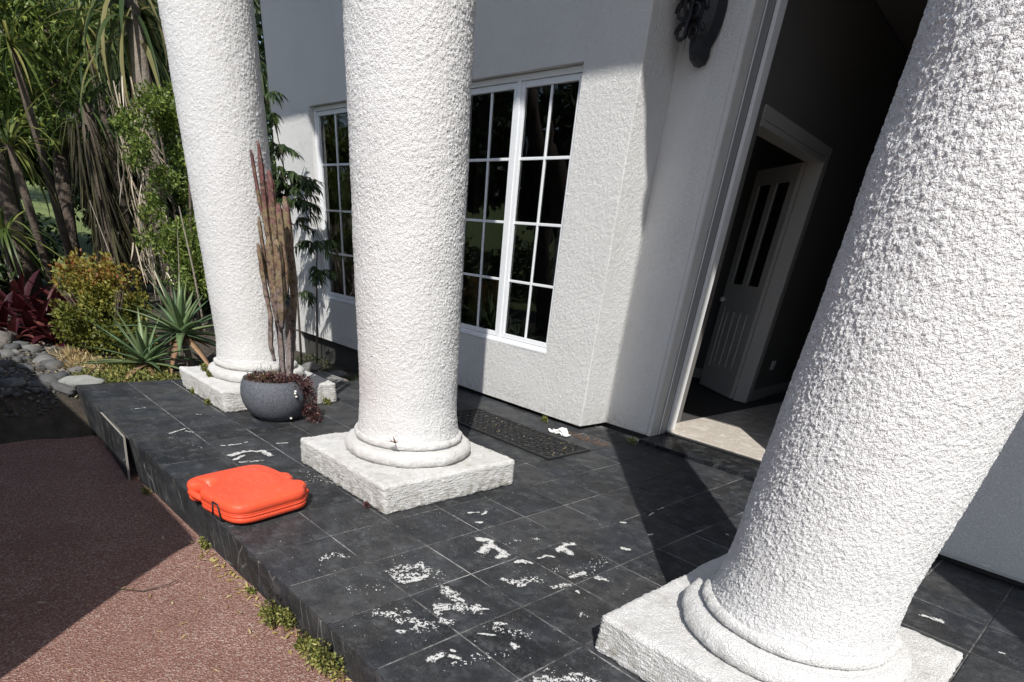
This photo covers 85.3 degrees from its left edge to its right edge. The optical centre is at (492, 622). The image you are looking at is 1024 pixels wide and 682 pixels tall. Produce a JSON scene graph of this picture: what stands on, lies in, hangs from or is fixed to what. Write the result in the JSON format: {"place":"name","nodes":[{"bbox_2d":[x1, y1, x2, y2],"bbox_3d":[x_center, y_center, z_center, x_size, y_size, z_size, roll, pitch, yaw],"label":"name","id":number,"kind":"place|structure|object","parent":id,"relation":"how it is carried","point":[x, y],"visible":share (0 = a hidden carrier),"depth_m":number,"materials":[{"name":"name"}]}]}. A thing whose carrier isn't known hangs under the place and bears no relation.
{"place":"outdoors","nodes":[
{"label":"outdoors","id":0,"kind":"place"},
{"bbox_2d":[0,435,351,681],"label":"driveway","id":1,"kind":"structure","parent":0,"point":[104,635],"depth_m":2.29,"materials":[{"name":"brown asphalt"}]},
{"bbox_2d":[141,486,151,494],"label":"weed","id":2,"kind":"object","parent":1,"relation":"on","point":[145,491],"visible":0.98,"depth_m":3.19,"materials":[{"name":"green plant"}]},
{"bbox_2d":[118,577,181,590],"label":"twig","id":3,"kind":"object","parent":1,"relation":"on","point":[149,589],"visible":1,"depth_m":2.27,"materials":[{"name":"brown wood"}]},
{"bbox_2d":[0,440,328,681],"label":"leaf litter","id":4,"kind":"object","parent":1,"relation":"on","point":[129,588],"visible":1,"depth_m":2.21,"materials":[{"name":"brown plant"}]},
{"bbox_2d":[198,536,211,549],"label":"weed","id":5,"kind":"object","parent":1,"relation":"on","point":[204,542],"visible":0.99,"depth_m":2.64,"materials":[{"name":"green plant"}]},
{"bbox_2d":[244,586,255,595],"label":"weed","id":6,"kind":"object","parent":1,"relation":"on","point":[251,590],"visible":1,"depth_m":2.30,"materials":[{"name":"green plant"}]},
{"bbox_2d":[188,541,350,681],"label":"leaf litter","id":7,"kind":"object","parent":1,"relation":"on","point":[246,584],"visible":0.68,"depth_m":2.28,"materials":[{"name":"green plant"}]},
{"bbox_2d":[257,588,297,633],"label":"weed","id":8,"kind":"object","parent":1,"relation":"on","point":[274,614],"visible":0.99,"depth_m":2.07,"materials":[{"name":"green plant"}]},
{"bbox_2d":[292,624,310,651],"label":"weed","id":9,"kind":"object","parent":1,"relation":"on","point":[301,638],"visible":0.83,"depth_m":1.99,"materials":[{"name":"green plant"}]},
{"bbox_2d":[299,633,347,681],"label":"weed","id":10,"kind":"object","parent":1,"relation":"on","point":[319,654],"visible":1,"depth_m":1.86,"materials":[{"name":"green plant"}]},
{"bbox_2d":[0,160,358,443],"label":"ground","id":11,"kind":"structure","parent":0,"point":[66,418],"depth_m":4.12,"materials":[{"name":"brown soil"}]},
{"bbox_2d":[0,368,11,375],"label":"river stone","id":12,"kind":"object","parent":11,"relation":"on","point":[2,371],"visible":0.64,"depth_m":4.24,"materials":[{"name":"grey stone"}]},
{"bbox_2d":[0,380,12,388],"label":"river stone","id":13,"kind":"object","parent":11,"relation":"on","point":[5,384],"visible":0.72,"depth_m":3.93,"materials":[{"name":"grey stone"}]},
{"bbox_2d":[0,390,12,396],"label":"river stone","id":14,"kind":"object","parent":11,"relation":"on","point":[5,393],"visible":1,"depth_m":3.89,"materials":[{"name":"grey stone"}]},
{"bbox_2d":[0,360,13,369],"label":"river stone","id":15,"kind":"object","parent":11,"relation":"on","point":[6,363],"visible":0.6,"depth_m":4.38,"materials":[{"name":"grey stone"}]},
{"bbox_2d":[0,239,15,281],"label":"garden tree","id":16,"kind":"object","parent":11,"relation":"on","point":[8,265],"visible":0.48,"depth_m":6.28,"materials":[{"name":"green plant"}]},
{"bbox_2d":[0,349,15,357],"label":"river stone","id":17,"kind":"object","parent":11,"relation":"on","point":[7,353],"visible":0.71,"depth_m":4.70,"materials":[{"name":"grey stone"}]},
{"bbox_2d":[0,327,21,347],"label":"river stone","id":18,"kind":"object","parent":11,"relation":"on","point":[7,337],"visible":0.46,"depth_m":5.00,"materials":[{"name":"grey stone"}]},
{"bbox_2d":[0,250,24,300],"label":"shade shrub","id":19,"kind":"object","parent":11,"relation":"on","point":[4,286],"visible":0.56,"depth_m":6.38,"materials":[{"name":"green plant"}]},
{"bbox_2d":[3,342,21,350],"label":"river stone","id":20,"kind":"object","parent":11,"relation":"on","point":[14,345],"visible":0.59,"depth_m":4.91,"materials":[{"name":"grey stone"}]},
{"bbox_2d":[0,377,26,387],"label":"river stone","id":21,"kind":"object","parent":11,"relation":"on","point":[17,382],"visible":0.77,"depth_m":3.98,"materials":[{"name":"grey stone"}]},
{"bbox_2d":[12,349,20,353],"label":"river stone","id":22,"kind":"object","parent":11,"relation":"on","point":[15,351],"visible":0.6,"depth_m":4.86,"materials":[{"name":"grey stone"}]},
{"bbox_2d":[9,356,24,362],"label":"river stone","id":23,"kind":"object","parent":11,"relation":"on","point":[16,359],"visible":0.64,"depth_m":4.57,"materials":[{"name":"grey stone"}]},
{"bbox_2d":[12,392,22,397],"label":"river stone","id":24,"kind":"object","parent":11,"relation":"on","point":[17,395],"visible":1,"depth_m":3.92,"materials":[{"name":"grey stone"}]},
{"bbox_2d":[0,291,36,327],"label":"bromeliad","id":25,"kind":"object","parent":11,"relation":"on","point":[4,314],"visible":0.29,"depth_m":5.35,"materials":[{"name":"red plant"}]},
{"bbox_2d":[11,373,25,378],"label":"river stone","id":26,"kind":"object","parent":11,"relation":"on","point":[17,375],"visible":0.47,"depth_m":4.16,"materials":[{"name":"grey stone"}]},
{"bbox_2d":[15,10,21,198],"bbox_3d":[-15.735,-16.662,17.068,6.195,6.200,5.233,-23,44,-36],"label":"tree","id":27,"kind":"object","parent":11,"relation":"on","point":[18,13],"visible":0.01,"depth_m":18.57,"materials":[{"name":"green plant"}]},
{"bbox_2d":[15,363,23,369],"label":"river stone","id":28,"kind":"object","parent":11,"relation":"on","point":[19,365],"visible":0.57,"depth_m":4.44,"materials":[{"name":"grey stone"}]},
{"bbox_2d":[13,341,30,347],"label":"river stone","id":29,"kind":"object","parent":11,"relation":"on","point":[22,343],"visible":0.3,"depth_m":5.04,"materials":[{"name":"grey stone"}]},
{"bbox_2d":[0,316,44,344],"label":"bromeliad","id":30,"kind":"object","parent":11,"relation":"on","point":[13,324],"visible":0.39,"depth_m":5.17,"materials":[{"name":"red plant"}]},
{"bbox_2d":[0,269,52,317],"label":"bromeliad","id":31,"kind":"object","parent":11,"relation":"on","point":[22,289],"visible":0.41,"depth_m":5.81,"materials":[{"name":"red plant"}]},
{"bbox_2d":[23,356,32,360],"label":"river stone","id":32,"kind":"object","parent":11,"relation":"on","point":[26,358],"visible":0.81,"depth_m":4.70,"materials":[{"name":"grey stone"}]},
{"bbox_2d":[0,298,55,338],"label":"bromeliad","id":33,"kind":"object","parent":11,"relation":"on","point":[26,322],"visible":0.47,"depth_m":5.33,"materials":[{"name":"red plant"}]},
{"bbox_2d":[21,365,34,370],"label":"river stone","id":34,"kind":"object","parent":11,"relation":"on","point":[28,367],"visible":0.76,"depth_m":4.43,"materials":[{"name":"grey stone"}]},
{"bbox_2d":[0,206,64,295],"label":"strap palm","id":35,"kind":"object","parent":11,"relation":"on","point":[5,233],"visible":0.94,"depth_m":6.31,"materials":[{"name":"green plant"}]},
{"bbox_2d":[22,344,42,352],"bbox_3d":[-4.109,-2.446,4.977,0.101,0.093,0.162,19,27,5],"label":"river stone","id":36,"kind":"object","parent":11,"relation":"on","point":[33,348],"visible":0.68,"depth_m":4.94,"materials":[{"name":"grey stone"}]},
{"bbox_2d":[0,85,66,296],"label":"strap palm","id":37,"kind":"object","parent":11,"relation":"on","point":[14,153],"visible":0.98,"depth_m":6.21,"materials":[{"name":"green plant"}]},
{"bbox_2d":[31,387,41,393],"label":"river stone","id":38,"kind":"object","parent":11,"relation":"on","point":[37,390],"visible":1,"depth_m":3.98,"materials":[{"name":"grey stone"}]},
{"bbox_2d":[0,276,74,329],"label":"bromeliad","id":39,"kind":"object","parent":11,"relation":"on","point":[32,303],"visible":0.38,"depth_m":5.60,"materials":[{"name":"red plant"}]},
{"bbox_2d":[0,330,78,416],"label":"gravel","id":40,"kind":"structure","parent":11,"relation":"on","point":[28,378],"depth_m":4.29,"materials":[{"name":"grey gravel"}]},
{"bbox_2d":[0,69,78,231],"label":"tree","id":41,"kind":"object","parent":11,"relation":"on","point":[34,158],"visible":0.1,"depth_m":11.73,"materials":[{"name":"green plant"}]},
{"bbox_2d":[29,380,50,387],"bbox_3d":[-3.307,-1.741,4.072,0.107,0.060,0.157,41,36,24],"label":"river stone","id":42,"kind":"object","parent":11,"relation":"on","point":[35,383],"visible":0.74,"depth_m":4.03,"materials":[{"name":"grey stone"}]},
{"bbox_2d":[0,0,82,300],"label":"garden tree","id":43,"kind":"object","parent":11,"relation":"on","point":[29,266],"visible":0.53,"depth_m":6.79,"materials":[{"name":"green plant"}]},
{"bbox_2d":[20,201,64,278],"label":"shade shrub","id":44,"kind":"object","parent":11,"relation":"on","point":[51,245],"visible":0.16,"depth_m":8.13,"materials":[{"name":"green plant"}]},
{"bbox_2d":[31,354,56,364],"bbox_3d":[-3.779,-2.205,4.684,0.178,0.092,0.135,-27,49,-38],"label":"river stone","id":45,"kind":"object","parent":11,"relation":"on","point":[37,359],"visible":0.52,"depth_m":4.65,"materials":[{"name":"grey stone"}]},
{"bbox_2d":[0,0,88,300],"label":"strap palm","id":46,"kind":"object","parent":11,"relation":"on","point":[11,45],"visible":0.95,"depth_m":6.17,"materials":[{"name":"green plant"}]},
{"bbox_2d":[18,315,71,346],"bbox_3d":[-4.159,-2.770,5.334,0.676,0.415,0.663,-23,44,-36],"label":"bromeliad","id":47,"kind":"object","parent":11,"relation":"on","point":[48,333],"visible":0.52,"depth_m":5.27,"materials":[{"name":"red plant"}]},
{"bbox_2d":[42,388,50,393],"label":"river stone","id":48,"kind":"object","parent":11,"relation":"on","point":[46,391],"visible":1,"depth_m":4.01,"materials":[{"name":"grey stone"}]},
{"bbox_2d":[38,374,58,381],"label":"river stone","id":49,"kind":"object","parent":11,"relation":"on","point":[46,377],"visible":0.54,"depth_m":4.17,"materials":[{"name":"grey stone"}]},
{"bbox_2d":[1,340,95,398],"bbox_3d":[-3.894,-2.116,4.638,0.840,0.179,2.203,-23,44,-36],"label":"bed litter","id":50,"kind":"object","parent":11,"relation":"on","point":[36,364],"visible":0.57,"depth_m":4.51,"materials":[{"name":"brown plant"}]},
{"bbox_2d":[39,359,64,366],"bbox_3d":[-3.673,-2.152,4.625,0.194,0.074,0.132,-24,42,-39],"label":"river stone","id":51,"kind":"object","parent":11,"relation":"on","point":[43,363],"visible":0.38,"depth_m":4.57,"materials":[{"name":"grey stone"}]},
{"bbox_2d":[45,360,65,369],"bbox_3d":[-3.603,-2.117,4.580,0.101,0.094,0.162,16,41,-6],"label":"river stone","id":52,"kind":"object","parent":11,"relation":"on","point":[50,364],"visible":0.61,"depth_m":4.54,"materials":[{"name":"grey stone"}]},
{"bbox_2d":[53,370,68,378],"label":"river stone","id":53,"kind":"object","parent":11,"relation":"on","point":[60,374],"visible":0.44,"depth_m":4.28,"materials":[{"name":"grey stone"}]},
{"bbox_2d":[50,381,76,394],"bbox_3d":[-3.153,-1.718,4.083,0.166,0.066,0.092,13,44,-13],"label":"river stone","id":54,"kind":"object","parent":11,"relation":"on","point":[62,388],"visible":0.99,"depth_m":4.06,"materials":[{"name":"grey stone"}]},
{"bbox_2d":[19,274,107,318],"bbox_3d":[-4.543,-3.387,5.942,0.878,0.616,0.825,14,35,12],"label":"bromeliad","id":55,"kind":"object","parent":11,"relation":"on","point":[59,295],"visible":0.14,"depth_m":5.77,"materials":[{"name":"red plant"}]},
{"bbox_2d":[1,0,132,279],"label":"garden tree","id":56,"kind":"object","parent":11,"relation":"on","point":[62,178],"visible":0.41,"depth_m":7.20,"materials":[{"name":"green plant"}]},
{"bbox_2d":[1,0,149,303],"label":"strap palm","id":57,"kind":"object","parent":11,"relation":"on","point":[93,64],"visible":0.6,"depth_m":6.49,"materials":[{"name":"green plant"}]},
{"bbox_2d":[68,366,86,373],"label":"river stone","id":58,"kind":"object","parent":11,"relation":"on","point":[73,369],"visible":0.47,"depth_m":4.51,"materials":[{"name":"grey stone"}]},
{"bbox_2d":[7,39,151,301],"bbox_3d":[-4.673,-5.112,6.633,1.190,2.617,1.248,-9,37,-22],"label":"skirted dracaena","id":59,"kind":"object","parent":11,"relation":"on","point":[98,168],"visible":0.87,"depth_m":6.38,"materials":[{"name":"green plant"}]},
{"bbox_2d":[45,345,113,374],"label":"dry grass","id":60,"kind":"structure","parent":11,"relation":"on","point":[65,352],"depth_m":4.79,"materials":[{"name":"beige plant"}]},
{"bbox_2d":[58,375,105,387],"bbox_3d":[-3.106,-1.815,4.197,0.324,0.091,0.125,-11,47,-14],"label":"river stone","id":61,"kind":"object","parent":11,"relation":"on","point":[77,380],"visible":0.66,"depth_m":4.16,"materials":[{"name":"white stone"}]},
{"bbox_2d":[47,247,160,356],"bbox_3d":[-3.552,-2.895,5.065,0.923,0.866,0.873,4,34,-3],"label":"rounded bush","id":62,"kind":"object","parent":11,"relation":"on","point":[97,299],"visible":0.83,"depth_m":4.92,"materials":[{"name":"green plant"}]},
{"bbox_2d":[89,200,133,318],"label":"dry stalk","id":63,"kind":"object","parent":11,"relation":"on","point":[101,231],"visible":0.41,"depth_m":5.21,"materials":[{"name":"brown plant"}]},
{"bbox_2d":[44,0,201,301],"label":"tall yucca","id":64,"kind":"object","parent":11,"relation":"on","point":[142,47],"visible":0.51,"depth_m":6.06,"materials":[{"name":"green plant"}]},
{"bbox_2d":[70,355,180,383],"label":"ground cover","id":65,"kind":"object","parent":11,"relation":"on","point":[118,370],"visible":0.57,"depth_m":4.52,"materials":[{"name":"green plant"}]},
{"bbox_2d":[68,126,186,292],"bbox_3d":[-5.267,-6.328,8.737,2.489,2.298,1.848,-23,44,-36],"label":"shade shrub","id":66,"kind":"object","parent":11,"relation":"on","point":[135,179],"visible":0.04,"depth_m":8.06,"materials":[{"name":"green plant"}]},
{"bbox_2d":[61,306,202,381],"bbox_3d":[-3.013,-2.278,4.686,1.108,0.741,1.052,-10,37,-23],"label":"aloe plant","id":67,"kind":"object","parent":11,"relation":"on","point":[140,343],"visible":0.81,"depth_m":4.67,"materials":[{"name":"green plant"}]},
{"bbox_2d":[0,0,271,173],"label":"tree","id":68,"kind":"object","parent":11,"relation":"on","point":[128,85],"visible":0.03,"depth_m":10.55,"materials":[{"name":"green plant"}]},
{"bbox_2d":[98,267,215,372],"bbox_3d":[-2.768,-2.676,4.940,1.137,0.867,1.199,20,36,20],"label":"aloe plant","id":69,"kind":"object","parent":11,"relation":"on","point":[181,312],"visible":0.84,"depth_m":4.87,"materials":[{"name":"green plant"}]},
{"bbox_2d":[177,229,179,280],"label":"dry stalk","id":70,"kind":"object","parent":69,"relation":"attached to","point":[178,256],"visible":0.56,"depth_m":4.91,"materials":[{"name":"brown plant"}]},
{"bbox_2d":[44,0,270,127],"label":"dark palm","id":71,"kind":"object","parent":11,"relation":"on","point":[101,72],"visible":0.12,"depth_m":6.69,"materials":[{"name":"green plant"}]},
{"bbox_2d":[107,79,208,330],"bbox_3d":[-3.325,-4.362,5.920,1.025,2.315,1.504,-14,39,-27],"label":"leafy shrub","id":72,"kind":"object","parent":11,"relation":"on","point":[166,117],"visible":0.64,"depth_m":5.75,"materials":[{"name":"green plant"}]},
{"bbox_2d":[129,159,211,313],"bbox_3d":[-3.947,-4.917,7.387,1.441,1.907,1.366,-23,44,-36],"label":"shade shrub","id":73,"kind":"object","parent":11,"relation":"on","point":[205,306],"visible":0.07,"depth_m":7.01,"materials":[{"name":"green plant"}]},
{"bbox_2d":[106,0,273,140],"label":"tree","id":74,"kind":"object","parent":11,"relation":"on","point":[259,27],"visible":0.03,"depth_m":13.88,"materials":[{"name":"green plant"}]},
{"bbox_2d":[178,206,206,336],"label":"dry stalk","id":75,"kind":"object","parent":11,"relation":"on","point":[201,313],"visible":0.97,"depth_m":5.45,"materials":[{"name":"brown plant"}]},
{"bbox_2d":[175,130,289,301],"bbox_3d":[-3.762,-6.179,8.554,2.268,2.746,2.115,-23,44,-36],"label":"shade shrub","id":76,"kind":"object","parent":11,"relation":"on","point":[272,164],"depth_m":8.06,"materials":[{"name":"green plant"}]},
{"bbox_2d":[263,91,348,371],"bbox_3d":[-1.950,-3.750,5.542,0.686,2.346,1.197,-48,61,-50],"label":"slender tree","id":77,"kind":"object","parent":11,"relation":"on","point":[298,185],"visible":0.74,"depth_m":5.31,"materials":[{"name":"green plant"}]},
{"bbox_2d":[295,353,358,380],"bbox_3d":[-1.796,-2.658,5.961,0.771,0.143,2.339,-23,44,-36],"label":"bed cover","id":78,"kind":"object","parent":11,"relation":"on","point":[326,369],"visible":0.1,"depth_m":6.44,"materials":[{"name":"green plant"}]},
{"bbox_2d":[301,362,322,371],"bbox_3d":[-1.969,-2.730,5.943,0.246,0.110,0.299,6,32,24],"label":"garden rock","id":79,"kind":"object","parent":78,"relation":"on","point":[311,366],"visible":0.68,"depth_m":5.86,"materials":[{"name":"stone"}]},
{"bbox_2d":[329,370,346,378],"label":"garden rock","id":80,"kind":"object","parent":78,"relation":"on","point":[340,373],"visible":0.67,"depth_m":5.69,"materials":[{"name":"stone"}]},
{"bbox_2d":[260,0,1023,586],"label":"house","id":81,"kind":"structure","parent":11,"relation":"on","point":[656,224],"depth_m":4.07,"materials":[{"name":"paint"}]},
{"bbox_2d":[313,102,355,305],"bbox_3d":[-1.560,-4.174,5.632,0.080,1.604,0.738,-23,44,-36],"label":"window","id":82,"kind":"structure","parent":81,"relation":"in","point":[341,108],"depth_m":5.64,"materials":[{"name":"white wood"}]},
{"bbox_2d":[460,65,582,353],"bbox_3d":[0.129,-3.006,4.172,0.116,1.604,1.198,-23,44,-36],"label":"window","id":83,"kind":"structure","parent":81,"relation":"in","point":[520,84],"depth_m":4.04,"materials":[{"name":"white wood"}]},
{"bbox_2d":[674,0,727,67],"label":"wall lantern","id":84,"kind":"object","parent":81,"relation":"attached to","point":[701,21],"depth_m":3.01,"materials":[{"name":"black metal"}]},
{"bbox_2d":[699,162,805,397],"bbox_3d":[2.379,-3.169,5.280,0.089,1.815,0.700,-1,35,-10],"label":"interior door","id":85,"kind":"structure","parent":81,"relation":"in","point":[774,192],"depth_m":5.18,"materials":[{"name":"white wood"}]},
{"bbox_2d":[362,501,370,508],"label":"weed","id":86,"kind":"object","parent":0,"point":[366,504],"visible":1,"depth_m":2.68,"materials":[{"name":"brown plant"}]},
{"bbox_2d":[76,371,1023,681],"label":"porch floor","id":87,"kind":"structure","parent":0,"point":[536,569],"depth_m":2.47,"materials":[{"name":"tile"}]},
{"bbox_2d":[157,0,336,412],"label":"column","id":88,"kind":"structure","parent":87,"relation":"on","point":[212,48],"depth_m":3.37,"materials":[{"name":"paint"}]},
{"bbox_2d":[200,363,207,371],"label":"weed","id":89,"kind":"object","parent":88,"relation":"on","point":[202,365],"visible":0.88,"depth_m":4.11,"materials":[{"name":"green plant"}]},
{"bbox_2d":[206,368,212,376],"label":"weed","id":90,"kind":"object","parent":88,"relation":"on","point":[208,373],"visible":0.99,"depth_m":3.99,"materials":[{"name":"green plant"}]},
{"bbox_2d":[187,465,308,523],"bbox_3d":[-1.127,-0.610,2.581,0.448,0.111,0.445,27,39,28],"label":"tool case","id":91,"kind":"object","parent":87,"relation":"on","point":[246,494],"visible":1,"depth_m":2.48,"materials":[{"name":"orange plastic"}]},
{"bbox_2d":[240,372,306,421],"bbox_3d":[-1.473,-1.519,3.747,0.418,0.252,0.418,-23,44,-36],"label":"planter bowl","id":92,"kind":"object","parent":87,"relation":"on","point":[271,402],"visible":0.85,"depth_m":3.60,"materials":[{"name":"stone"}]},
{"bbox_2d":[250,141,297,381],"bbox_3d":[-1.317,-2.123,3.385,0.181,1.240,0.215,5,34,-1],"label":"candelabra cactus","id":93,"kind":"object","parent":92,"relation":"in","point":[277,263],"visible":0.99,"depth_m":3.32,"materials":[{"name":"brown plant"}]},
{"bbox_2d":[244,363,323,423],"bbox_3d":[-1.408,-1.547,3.763,0.507,0.338,0.314,0,34,-9],"label":"trailing sedum","id":94,"kind":"object","parent":92,"relation":"in","point":[275,378],"visible":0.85,"depth_m":3.69,"materials":[{"name":"brown plant"}]},
{"bbox_2d":[322,397,331,404],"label":"weed","id":95,"kind":"object","parent":87,"relation":"on","point":[326,400],"visible":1,"depth_m":4.18,"materials":[{"name":"green plant"}]},
{"bbox_2d":[300,0,514,514],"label":"column","id":96,"kind":"structure","parent":87,"relation":"on","point":[409,67],"depth_m":2.38,"materials":[{"name":"paint"}]},
{"bbox_2d":[457,408,590,459],"bbox_3d":[0.114,-1.386,4.013,0.420,0.012,1.195,-23,44,-36],"label":"door mat","id":97,"kind":"object","parent":87,"relation":"on","point":[480,418],"depth_m":3.94,"materials":[{"name":"black rubber"}]},
{"bbox_2d":[541,415,547,421],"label":"weed","id":98,"kind":"object","parent":87,"relation":"on","point":[544,418],"visible":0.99,"depth_m":4.34,"materials":[{"name":"green plant"}]},
{"bbox_2d":[548,427,570,436],"bbox_3d":[0.502,-1.407,4.071,0.106,0.047,0.206,-23,44,-36],"label":"white rag","id":99,"kind":"object","parent":87,"relation":"on","point":[562,431],"visible":1,"depth_m":4.06,"materials":[{"name":"fabric"}]},
{"bbox_2d":[568,431,608,445],"bbox_3d":[0.684,-1.335,4.032,0.146,0.015,0.399,-23,44,-36],"label":"wall debris","id":100,"kind":"object","parent":87,"relation":"on","point":[587,438],"depth_m":4.03,"materials":[{"name":"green plant"}]},
{"bbox_2d":[627,436,637,444],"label":"weed","id":101,"kind":"object","parent":87,"relation":"on","point":[631,440],"visible":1,"depth_m":4.03,"materials":[{"name":"green plant"}]},
{"bbox_2d":[595,0,1023,681],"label":"column","id":102,"kind":"structure","parent":87,"relation":"on","point":[899,414],"depth_m":1.25,"materials":[{"name":"paint"}]}
]}

